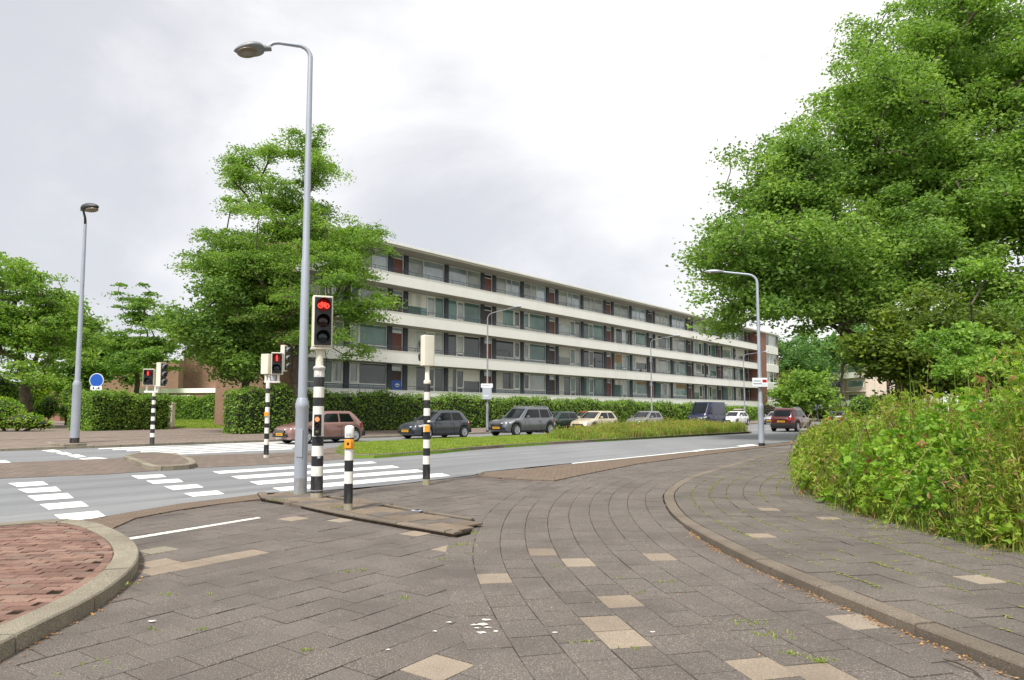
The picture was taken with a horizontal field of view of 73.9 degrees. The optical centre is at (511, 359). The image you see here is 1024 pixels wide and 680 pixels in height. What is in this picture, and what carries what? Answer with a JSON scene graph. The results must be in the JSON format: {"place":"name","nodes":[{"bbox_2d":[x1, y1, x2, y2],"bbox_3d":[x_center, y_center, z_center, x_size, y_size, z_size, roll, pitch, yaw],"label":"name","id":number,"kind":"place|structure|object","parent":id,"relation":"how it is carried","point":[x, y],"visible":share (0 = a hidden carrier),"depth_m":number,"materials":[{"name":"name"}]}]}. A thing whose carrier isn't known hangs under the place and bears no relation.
{"place":"outdoors","nodes":[
{"label":"outdoors","id":0,"kind":"place"},
{"bbox_2d":[0,421,254,439],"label":"plaza","id":1,"kind":"structure","parent":0,"point":[59,430],"depth_m":35.80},
{"bbox_2d":[0,396,54,430],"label":"shrub","id":2,"kind":"object","parent":1,"relation":"on","point":[11,415],"visible":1,"depth_m":39.53,"materials":[{"name":"green plant"}]},
{"bbox_2d":[33,394,61,420],"bbox_3d":[-37.071,4.017,53.867,2.779,2.596,1.668,0,-4,0],"label":"shrub","id":3,"kind":"object","parent":1,"relation":"on","point":[48,407],"visible":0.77,"depth_m":53.53,"materials":[{"name":"green plant"}]},
{"bbox_2d":[0,251,121,427],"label":"broadleaf tree","id":4,"kind":"object","parent":1,"relation":"on","point":[29,329],"visible":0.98,"depth_m":47.41,"materials":[{"name":"green plant"}]},
{"bbox_2d":[58,383,72,424],"bbox_3d":[-39.018,3.896,59.992,1.698,3.793,6.010,3,-5,-31],"label":"shrub","id":5,"kind":"object","parent":1,"relation":"on","point":[65,393],"visible":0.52,"depth_m":61.38,"materials":[{"name":"green plant"}]},
{"bbox_2d":[66,388,172,430],"bbox_3d":[-24.709,3.186,43.082,3.180,2.681,5.443,-3,-5,30],"label":"hedge","id":6,"kind":"object","parent":1,"relation":"on","point":[105,410],"visible":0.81,"depth_m":41.84,"materials":[{"name":"green plant"}]},
{"bbox_2d":[132,243,311,389],"bbox_3d":[-15.927,-0.995,38.568,9.796,10.429,9.311,-4,-6,40],"label":"maple tree","id":7,"kind":"object","parent":1,"relation":"on","point":[208,335],"visible":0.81,"depth_m":36.59,"materials":[{"name":"green plant"}]},
{"bbox_2d":[0,446,354,478],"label":"median pavement","id":8,"kind":"structure","parent":0,"point":[63,468],"depth_m":18.07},
{"bbox_2d":[122,452,195,470],"bbox_3d":[-9.791,2.832,19.041,1.531,0.153,6.290,3,-5,-37],"label":"kerb refuge","id":9,"kind":"object","parent":8,"relation":"on","point":[140,462],"visible":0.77,"depth_m":17.02,"materials":[{"name":"concrete"}]},
{"bbox_2d":[131,453,191,468],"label":"refuge island","id":10,"kind":"structure","parent":8,"relation":"on","point":[161,459],"depth_m":18.93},
{"bbox_2d":[261,345,290,457],"bbox_3d":[-7.306,1.289,20.985,0.747,3.447,0.656,-2,-5,27],"label":"crossing signal","id":11,"kind":"object","parent":8,"relation":"on","point":[273,364],"visible":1,"depth_m":20.89,"materials":[{"name":"white metal"}]},
{"bbox_2d":[0,419,824,448],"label":"pavement","id":12,"kind":"structure","parent":0,"point":[24,443],"depth_m":30.09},
{"bbox_2d":[69,203,98,442],"bbox_3d":[-17.186,-1.421,27.160,0.564,9.599,1.731,4,-6,-44],"label":"street lamp","id":13,"kind":"object","parent":12,"relation":"on","point":[77,387],"visible":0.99,"depth_m":27.51,"materials":[{"name":"grey metal"}]},
{"bbox_2d":[143,362,167,444],"bbox_3d":[-14.149,1.750,26.946,0.907,3.242,0.422,1,-5,-16],"label":"crossing signal","id":14,"kind":"object","parent":12,"relation":"on","point":[156,378],"visible":1,"depth_m":26.94,"materials":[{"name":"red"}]},
{"bbox_2d":[164,123,407,421],"bbox_3d":[-12.711,-4.408,37.914,14.470,17.130,9.363,0,-4,0],"label":"locust tree","id":15,"kind":"object","parent":12,"relation":"on","point":[339,255],"visible":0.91,"depth_m":37.04,"materials":[{"name":"green plant"}]},
{"bbox_2d":[764,365,845,414],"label":"street tree","id":16,"kind":"object","parent":12,"relation":"on","point":[801,388],"visible":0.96,"depth_m":93.84,"materials":[{"name":"green plant"}]},
{"bbox_2d":[808,323,873,406],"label":"street tree","id":17,"kind":"object","parent":12,"relation":"on","point":[825,351],"visible":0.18,"depth_m":100.23,"materials":[{"name":"green plant"}]},
{"bbox_2d":[0,419,946,522],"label":"road","id":18,"kind":"structure","parent":0,"point":[110,494],"depth_m":16.90,"materials":[{"name":"grey asphalt"}]},
{"bbox_2d":[0,553,103,622],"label":"brick island bed","id":19,"kind":"object","parent":18,"relation":"on","point":[54,592],"visible":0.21,"depth_m":5.07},
{"bbox_2d":[0,523,113,624],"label":"brick island","id":20,"kind":"structure","parent":19,"relation":"on","point":[39,562],"depth_m":6.02,"materials":[{"name":"red brick"}]},
{"bbox_2d":[0,519,138,660],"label":"kerb island","id":21,"kind":"structure","parent":18,"relation":"on","point":[113,577],"depth_m":4.91,"materials":[{"name":"concrete"}]},
{"bbox_2d":[272,411,364,443],"bbox_3d":[-8.751,3.072,31.023,2.075,1.448,4.082,-4,-6,41],"label":"parked car","id":22,"kind":"object","parent":18,"relation":"on","point":[336,423],"visible":0.68,"depth_m":30.63,"materials":[{"name":"pink paint"}]},
{"bbox_2d":[0,441,757,519],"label":"road markings","id":23,"kind":"object","parent":18,"relation":"on","point":[85,515],"visible":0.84,"depth_m":14.75,"materials":[{"name":"paint"}]},
{"bbox_2d":[0,419,865,450],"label":"kerb","id":24,"kind":"structure","parent":18,"relation":"on","point":[108,446],"depth_m":28.20,"materials":[{"name":"concrete"}]},
{"bbox_2d":[398,410,470,437],"bbox_3d":[-4.116,3.470,36.403,2.113,1.478,4.182,-4,-6,41],"label":"parked car","id":25,"kind":"object","parent":18,"relation":"on","point":[444,423],"visible":0.81,"depth_m":35.83,"materials":[{"name":"paint"}]},
{"bbox_2d":[488,406,556,435],"bbox_3d":[0.656,3.673,40.803,2.189,1.748,4.832,-4,-6,41],"label":"parked car","id":26,"kind":"object","parent":18,"relation":"on","point":[516,420],"visible":1,"depth_m":40.07,"materials":[{"name":"paint"}]},
{"bbox_2d":[551,411,578,429],"bbox_3d":[3.083,4.332,47.280,2.094,1.428,4.332,-4,-6,41],"label":"parked car","id":27,"kind":"object","parent":18,"relation":"on","point":[564,418],"visible":0.34,"depth_m":46.81,"materials":[{"name":"green paint"}]},
{"bbox_2d":[570,411,617,428],"bbox_3d":[5.662,4.260,46.601,2.094,1.468,4.132,-4,-6,41],"label":"parked car","id":28,"kind":"object","parent":18,"relation":"on","point":[587,418],"visible":0.61,"depth_m":45.92,"materials":[{"name":"beige paint"}]},
{"bbox_2d":[626,411,663,422],"bbox_3d":[10.526,4.828,53.928,2.075,1.458,4.032,-4,-6,41],"label":"parked car","id":29,"kind":"object","parent":18,"relation":"on","point":[653,415],"visible":0.41,"depth_m":53.50,"materials":[{"name":"paint"}]},
{"bbox_2d":[687,402,726,422],"bbox_3d":[18.268,5.156,63.863,2.390,2.328,5.332,-4,-6,41],"label":"delivery van","id":30,"kind":"object","parent":18,"relation":"on","point":[711,411],"visible":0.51,"depth_m":62.86,"materials":[{"name":"blue paint"}]},
{"bbox_2d":[726,411,749,424],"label":"parked car","id":31,"kind":"object","parent":18,"relation":"on","point":[742,416],"visible":0.59,"depth_m":68.42,"materials":[{"name":"white paint"}]},
{"bbox_2d":[770,407,811,431],"bbox_3d":[20.262,4.338,49.319,2.208,1.728,4.482,-4,-6,41],"label":"driving car","id":32,"kind":"object","parent":18,"relation":"on","point":[794,418],"visible":0.88,"depth_m":47.86,"materials":[{"name":"red paint"}]},
{"bbox_2d":[0,463,956,679],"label":"cycle path","id":33,"kind":"structure","parent":0,"point":[283,594],"depth_m":5.02,"materials":[{"name":"tile"}]},
{"bbox_2d":[84,494,260,528],"bbox_3d":[-4.785,2.181,9.945,0.903,0.020,3.460,-1,-5,15],"label":"gutter strip","id":34,"kind":"object","parent":33,"relation":"on","point":[114,521],"visible":0.71,"depth_m":9.68,"materials":[{"name":"grey concrete"}]},
{"bbox_2d":[130,517,259,538],"bbox_3d":[-3.829,2.063,8.367,0.136,0.002,1.817,-3,-5,30],"label":"path line","id":35,"kind":"object","parent":33,"relation":"on","point":[161,533],"visible":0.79,"depth_m":8.19,"materials":[{"name":"white paint"}]},
{"bbox_2d":[257,492,474,537],"bbox_3d":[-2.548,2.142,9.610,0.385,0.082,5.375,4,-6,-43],"label":"kerb wedge","id":36,"kind":"object","parent":33,"relation":"on","point":[286,502],"visible":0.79,"depth_m":8.94,"materials":[{"name":"grey concrete"}]},
{"bbox_2d":[268,492,482,530],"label":"wedge island","id":37,"kind":"structure","parent":36,"relation":"on","point":[370,508],"depth_m":9.28,"materials":[{"name":"beige concrete"}]},
{"bbox_2d":[234,41,312,494],"bbox_3d":[-4.080,-1.645,11.499,1.360,7.784,0.310,2,-5,-21],"label":"street lamp","id":38,"kind":"object","parent":37,"relation":"on","point":[250,49],"visible":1,"depth_m":11.55,"materials":[{"name":"grey metal"}]},
{"bbox_2d":[310,295,332,498],"bbox_3d":[-3.058,0.588,10.892,0.330,3.237,0.368,2,-5,-22],"label":"cyclist signal","id":39,"kind":"object","parent":37,"relation":"on","point":[322,324],"visible":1,"depth_m":10.90,"materials":[{"name":"metal"}]},
{"bbox_2d":[344,425,353,510],"bbox_3d":[-2.291,1.518,9.548,0.136,1.177,0.162,0,-4,0],"label":"push button bollard","id":40,"kind":"object","parent":37,"relation":"on","point":[348,465],"visible":1,"depth_m":9.51,"materials":[{"name":"metal"}]},
{"bbox_2d":[326,496,473,519],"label":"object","id":41,"kind":"object","parent":33,"relation":"on","point":[427,512],"visible":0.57,"depth_m":9.54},
{"bbox_2d":[418,335,434,484],"bbox_3d":[-1.700,0.991,13.373,0.240,2.915,0.367,3,-5,-35],"label":"pedestrian signal","id":42,"kind":"object","parent":33,"relation":"on","point":[426,343],"visible":1,"depth_m":13.28,"materials":[{"name":"metal"}]},
{"bbox_2d":[0,0,1023,409],"label":"sky","id":43,"kind":"structure","parent":0,"point":[565,141],"materials":[{"name":"white"}]},
{"bbox_2d":[336,431,751,457],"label":"median grass ground","id":44,"kind":"structure","parent":0,"point":[411,454],"depth_m":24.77,"materials":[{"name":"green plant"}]},
{"bbox_2d":[335,433,665,454],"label":"mown grass","id":45,"kind":"structure","parent":44,"relation":"on","point":[397,446],"depth_m":27.58,"materials":[{"name":"green plant"}]},
{"bbox_2d":[545,416,750,439],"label":"tall grass","id":46,"kind":"structure","parent":44,"relation":"on","point":[628,429],"depth_m":37.33,"materials":[{"name":"green plant"}]},
{"bbox_2d":[444,447,1019,679],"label":"cycle path","id":47,"kind":"structure","parent":0,"point":[639,543],"depth_m":5.01,"materials":[{"name":"tile"}]},
{"bbox_2d":[54,482,836,676],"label":"grass tufts","id":48,"kind":"object","parent":47,"relation":"on","point":[588,641],"visible":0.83,"depth_m":4.41,"materials":[{"name":"green plant"}]},
{"bbox_2d":[0,489,1019,677],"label":"leaf litter","id":49,"kind":"object","parent":47,"relation":"on","point":[879,623],"visible":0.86,"depth_m":4.83,"materials":[{"name":"brown plant"}]},
{"bbox_2d":[475,442,795,480],"bbox_3d":[6.371,3.207,23.298,2.253,0.030,22.223,-3,-5,36],"label":"verge strip","id":50,"kind":"object","parent":47,"relation":"on","point":[559,472],"visible":0.81,"depth_m":17.06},
{"bbox_2d":[704,269,764,445],"bbox_3d":[9.245,-0.127,28.395,2.254,7.407,0.250,-1,-5,15],"label":"street lamp","id":51,"kind":"object","parent":50,"relation":"on","point":[761,439],"visible":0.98,"depth_m":28.07,"materials":[{"name":"grey metal"}]},
{"bbox_2d":[475,412,993,474],"bbox_3d":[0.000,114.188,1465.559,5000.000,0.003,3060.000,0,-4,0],"label":"ground","id":52,"kind":"structure","parent":0,"point":[597,460],"depth_m":19.11,"materials":[{"name":"grey concrete"}]},
{"bbox_2d":[307,474,477,492],"bbox_3d":[8.000,2.468,13.350,44.000,0.003,33.000,0,-4,0],"label":"joint bed","id":53,"kind":"object","parent":52,"relation":"on","point":[375,486],"depth_m":12.92,"materials":[{"name":"grey concrete"}]},
{"bbox_2d":[664,449,1023,679],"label":"kerb","id":54,"kind":"structure","parent":53,"relation":"on","point":[1001,659],"depth_m":4.84,"materials":[{"name":"grey concrete"}]},
{"bbox_2d":[665,0,1023,412],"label":"elm tree","id":55,"kind":"object","parent":52,"relation":"on","point":[815,266],"visible":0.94,"depth_m":32.14,"materials":[{"name":"green plant"}]},
{"bbox_2d":[778,285,1023,555],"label":"bramble thicket","id":56,"kind":"object","parent":52,"relation":"on","point":[959,472],"visible":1,"depth_m":8.61,"materials":[{"name":"green plant"}]},
{"bbox_2d":[820,279,1023,411],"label":"field maple","id":57,"kind":"object","parent":52,"relation":"on","point":[884,351],"visible":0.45,"depth_m":23.66,"materials":[{"name":"green plant"}]},
{"bbox_2d":[899,85,1023,344],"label":"elm tree","id":58,"kind":"object","parent":52,"relation":"on","point":[999,295],"visible":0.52,"depth_m":31.01,"materials":[{"name":"green plant"}]},
{"bbox_2d":[903,256,1021,407],"bbox_3d":[11.657,0.043,17.437,2.761,5.524,2.534,0,-4,0],"label":"young tree","id":59,"kind":"object","parent":52,"relation":"on","point":[962,343],"visible":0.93,"depth_m":17.38,"materials":[{"name":"green plant"}]},
{"bbox_2d":[675,450,1023,654],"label":"sidewalk","id":60,"kind":"structure","parent":0,"point":[984,607],"depth_m":6.53,"materials":[{"name":"tile"}]},
{"bbox_2d":[676,457,1023,630],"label":"moss","id":61,"kind":"object","parent":60,"relation":"on","point":[857,537],"visible":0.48,"depth_m":6.86,"materials":[{"name":"green plant"}]},
{"bbox_2d":[691,457,1021,636],"bbox_3d":[6.235,2.276,11.701,6.758,0.083,23.695,-1,-4,12],"label":"moss in joints","id":62,"kind":"object","parent":60,"relation":"on","point":[843,533],"visible":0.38,"depth_m":7.46,"materials":[{"name":"green plant"}]},
{"bbox_3d":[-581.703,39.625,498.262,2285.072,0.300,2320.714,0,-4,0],"label":"far lawn","id":63,"kind":"structure","parent":0,"visible":0},
{"bbox_2d":[0,374,37,412],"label":"shrub","id":64,"kind":"object","parent":63,"relation":"on","point":[8,389],"visible":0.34,"depth_m":49.51,"materials":[{"name":"green plant"}]},
{"bbox_2d":[2,297,155,402],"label":"park tree","id":65,"kind":"object","parent":63,"relation":"on","point":[88,371],"visible":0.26,"depth_m":65.11,"materials":[{"name":"green plant"}]},
{"bbox_2d":[82,282,186,394],"bbox_3d":[-34.002,-0.541,61.996,9.358,13.030,8.104,-2,-5,26],"label":"layered tree","id":66,"kind":"object","parent":63,"relation":"on","point":[136,355],"visible":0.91,"depth_m":61.41,"materials":[{"name":"green plant"}]},
{"bbox_2d":[98,359,183,393],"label":"brick house","id":67,"kind":"structure","parent":63,"relation":"on","point":[175,380],"depth_m":78.59,"materials":[{"name":"brown brick"}]},
{"bbox_2d":[133,388,214,396],"bbox_3d":[-27.499,4.503,64.272,14.004,3.316,6.240,-1,-5,13],"label":"garage row","id":68,"kind":"object","parent":63,"relation":"on","point":[199,392],"visible":0.13,"depth_m":61.69,"materials":[{"name":"concrete"}]},
{"bbox_2d":[183,352,215,387],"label":"brick house","id":69,"kind":"structure","parent":63,"relation":"on","point":[190,376],"depth_m":65.31,"materials":[{"name":"brown brick"}]},
{"bbox_2d":[221,382,659,433],"bbox_3d":[-0.207,3.791,52.352,2.135,2.906,44.993,-4,-6,41],"label":"hedge","id":70,"kind":"object","parent":63,"relation":"on","point":[244,411],"visible":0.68,"depth_m":42.45,"materials":[{"name":"green plant"}]},
{"bbox_2d":[214,227,779,424],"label":"apartment building","id":71,"kind":"structure","parent":63,"relation":"on","point":[552,339],"depth_m":59.33,"materials":[{"name":"concrete"}]},
{"bbox_2d":[307,359,342,387],"bbox_3d":[-12.348,1.260,44.232,0.080,2.430,3.230,-4,-6,41],"label":"window","id":72,"kind":"structure","parent":71,"relation":"in","point":[334,369],"depth_m":44.74,"materials":[{"name":"grey glass"}]},
{"bbox_2d":[349,362,386,389],"bbox_3d":[-9.969,1.472,46.993,0.080,2.430,3.230,-4,-6,41],"label":"window","id":73,"kind":"structure","parent":71,"relation":"in","point":[374,374],"depth_m":47.02,"materials":[{"name":"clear glass"}]},
{"bbox_2d":[350,322,386,349],"bbox_3d":[-9.969,-1.240,47.201,0.080,2.430,3.230,-4,-6,41],"label":"window","id":74,"kind":"structure","parent":71,"relation":"in","point":[375,334],"depth_m":47.47,"materials":[{"name":"green glass"}]},
{"bbox_2d":[353,247,387,270],"bbox_3d":[-9.973,-6.624,47.615,0.070,2.350,3.230,-4,-6,41],"label":"window","id":75,"kind":"structure","parent":71,"relation":"in","point":[383,261],"depth_m":48.26,"materials":[{"name":"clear glass"}]},
{"bbox_2d":[392,327,402,350],"bbox_3d":[-8.315,-1.081,49.137,0.080,2.450,1.030,-4,-6,41],"label":"entrance door","id":76,"kind":"structure","parent":71,"relation":"in","point":[397,333],"depth_m":49.22,"materials":[{"name":"brown wood"}]},
{"bbox_2d":[407,366,443,390],"bbox_3d":[-6.501,1.782,51.019,0.075,2.430,3.680,-4,-6,41],"label":"window","id":77,"kind":"structure","parent":71,"relation":"in","point":[416,374],"depth_m":50.83,"materials":[{"name":"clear glass"}]},
{"bbox_2d":[408,329,443,354],"bbox_3d":[-6.501,-0.930,51.228,0.075,2.430,3.680,-4,-6,41],"label":"window","id":78,"kind":"structure","parent":71,"relation":"in","point":[414,336],"depth_m":50.90,"materials":[{"name":"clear glass"}]},
{"bbox_2d":[408,292,443,317],"bbox_3d":[-6.501,-3.642,51.437,0.075,2.430,3.680,-4,-6,41],"label":"window","id":79,"kind":"structure","parent":71,"relation":"in","point":[419,302],"depth_m":51.44,"materials":[{"name":"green glass"}]},
{"bbox_2d":[409,257,443,281],"bbox_3d":[-6.503,-6.314,51.647,0.070,2.350,3.680,-4,-6,41],"label":"window","id":80,"kind":"structure","parent":71,"relation":"in","point":[416,265],"depth_m":51.67,"materials":[{"name":"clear glass"}]},
{"bbox_2d":[448,368,479,392],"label":"window","id":81,"kind":"structure","parent":71,"relation":"in","point":[458,379],"depth_m":54.07,"materials":[{"name":"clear glass"}]},
{"bbox_2d":[448,334,479,357],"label":"window","id":82,"kind":"structure","parent":71,"relation":"in","point":[456,343],"depth_m":54.36,"materials":[{"name":"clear glass"}]},
{"bbox_2d":[449,299,479,322],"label":"window","id":83,"kind":"structure","parent":71,"relation":"in","point":[460,309],"depth_m":54.60,"materials":[{"name":"green glass"}]},
{"bbox_2d":[449,266,479,288],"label":"window","id":84,"kind":"structure","parent":71,"relation":"in","point":[456,274],"depth_m":54.79,"materials":[{"name":"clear glass"}]},
{"bbox_2d":[496,372,519,393],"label":"window","id":85,"kind":"structure","parent":71,"relation":"in","point":[508,381],"depth_m":58.24,"materials":[{"name":"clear glass"}]},
{"bbox_2d":[496,339,519,360],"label":"window","id":86,"kind":"structure","parent":71,"relation":"in","point":[509,349],"depth_m":58.39,"materials":[{"name":"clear glass"}]},
{"bbox_2d":[496,307,519,328],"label":"window","id":87,"kind":"structure","parent":71,"relation":"in","point":[508,316],"depth_m":58.64,"materials":[{"name":"green glass"}]},
{"bbox_2d":[496,276,519,296],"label":"window","id":88,"kind":"structure","parent":71,"relation":"in","point":[504,284],"depth_m":58.83,"materials":[{"name":"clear glass"}]},
{"bbox_2d":[524,373,545,394],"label":"window","id":89,"kind":"structure","parent":71,"relation":"in","point":[536,383],"depth_m":61.04,"materials":[{"name":"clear glass"}]},
{"bbox_2d":[524,343,545,363],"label":"window","id":90,"kind":"structure","parent":71,"relation":"in","point":[531,351],"depth_m":61.20,"materials":[{"name":"green glass"}]},
{"bbox_2d":[524,312,545,332],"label":"window","id":91,"kind":"structure","parent":71,"relation":"in","point":[532,320],"depth_m":61.41,"materials":[{"name":"green glass"}]},
{"bbox_2d":[524,283,545,301],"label":"window","id":92,"kind":"structure","parent":71,"relation":"in","point":[529,289],"depth_m":61.63,"materials":[{"name":"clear glass"}]},
{"bbox_2d":[559,290,579,308],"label":"window","id":93,"kind":"structure","parent":71,"relation":"in","point":[564,297],"depth_m":65.66,"materials":[{"name":"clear glass"}]},
{"bbox_2d":[559,376,580,395],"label":"window","id":94,"kind":"structure","parent":71,"relation":"in","point":[568,385],"depth_m":64.98,"materials":[{"name":"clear glass"}]},
{"bbox_2d":[559,347,580,366],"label":"window","id":95,"kind":"structure","parent":71,"relation":"in","point":[572,355],"depth_m":65.21,"materials":[{"name":"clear glass"}]},
{"bbox_2d":[559,318,580,337],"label":"window","id":96,"kind":"structure","parent":71,"relation":"in","point":[568,326],"depth_m":65.44,"materials":[{"name":"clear glass"}]},
{"bbox_2d":[583,296,602,313],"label":"window","id":97,"kind":"structure","parent":71,"relation":"in","point":[589,302],"depth_m":68.76,"materials":[{"name":"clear glass"}]},
{"bbox_2d":[584,377,603,395],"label":"window","id":98,"kind":"structure","parent":71,"relation":"in","point":[595,386],"depth_m":68.09,"materials":[{"name":"green glass"}]},
{"bbox_2d":[584,350,603,368],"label":"window","id":99,"kind":"structure","parent":71,"relation":"in","point":[595,358],"depth_m":68.25,"materials":[{"name":"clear glass"}]},
{"bbox_2d":[584,322,603,340],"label":"window","id":100,"kind":"structure","parent":71,"relation":"in","point":[594,330],"depth_m":68.56,"materials":[{"name":"green glass"}]},
{"bbox_2d":[614,353,629,370],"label":"window","id":101,"kind":"structure","parent":71,"relation":"in","point":[620,360],"depth_m":72.32,"materials":[{"name":"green glass"}]},
{"bbox_2d":[615,379,629,396],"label":"window","id":102,"kind":"structure","parent":71,"relation":"in","point":[622,387],"depth_m":72.10,"materials":[{"name":"green glass"}]},
{"bbox_2d":[649,399,773,420],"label":"hedge","id":103,"kind":"object","parent":63,"relation":"on","point":[674,412],"visible":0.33,"depth_m":73.13,"materials":[{"name":"green plant"}]},
{"bbox_2d":[771,323,835,372],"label":"street tree","id":104,"kind":"object","parent":63,"relation":"on","point":[792,358],"visible":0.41,"depth_m":111.02,"materials":[{"name":"green plant"}]},
{"bbox_2d":[788,334,850,386],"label":"street tree","id":105,"kind":"object","parent":63,"relation":"on","point":[817,344],"visible":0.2,"depth_m":116.72,"materials":[{"name":"green plant"}]},
{"bbox_2d":[828,364,894,418],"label":"flats","id":106,"kind":"structure","parent":63,"relation":"on","point":[855,385],"depth_m":120.30,"materials":[{"name":"beige concrete"}]},
{"bbox_2d":[848,394,886,417],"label":"shrub","id":107,"kind":"object","parent":63,"relation":"on","point":[858,403],"visible":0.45,"depth_m":79.19,"materials":[{"name":"green plant"}]},
{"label":"lawn bank","id":108,"kind":"structure","parent":0,"visible":0},
{"bbox_2d":[167,393,214,419],"bbox_3d":[-25.047,3.802,54.920,7.006,2.181,2.371,-1,-5,17],"label":"hedge","id":109,"kind":"object","parent":108,"relation":"on","point":[193,407],"visible":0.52,"depth_m":54.06,"materials":[{"name":"green plant"}]},
{"bbox_2d":[175,419,222,427],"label":"lawn grass","id":110,"kind":"structure","parent":108,"relation":"on","point":[193,423],"depth_m":49.55,"materials":[{"name":"green plant"}]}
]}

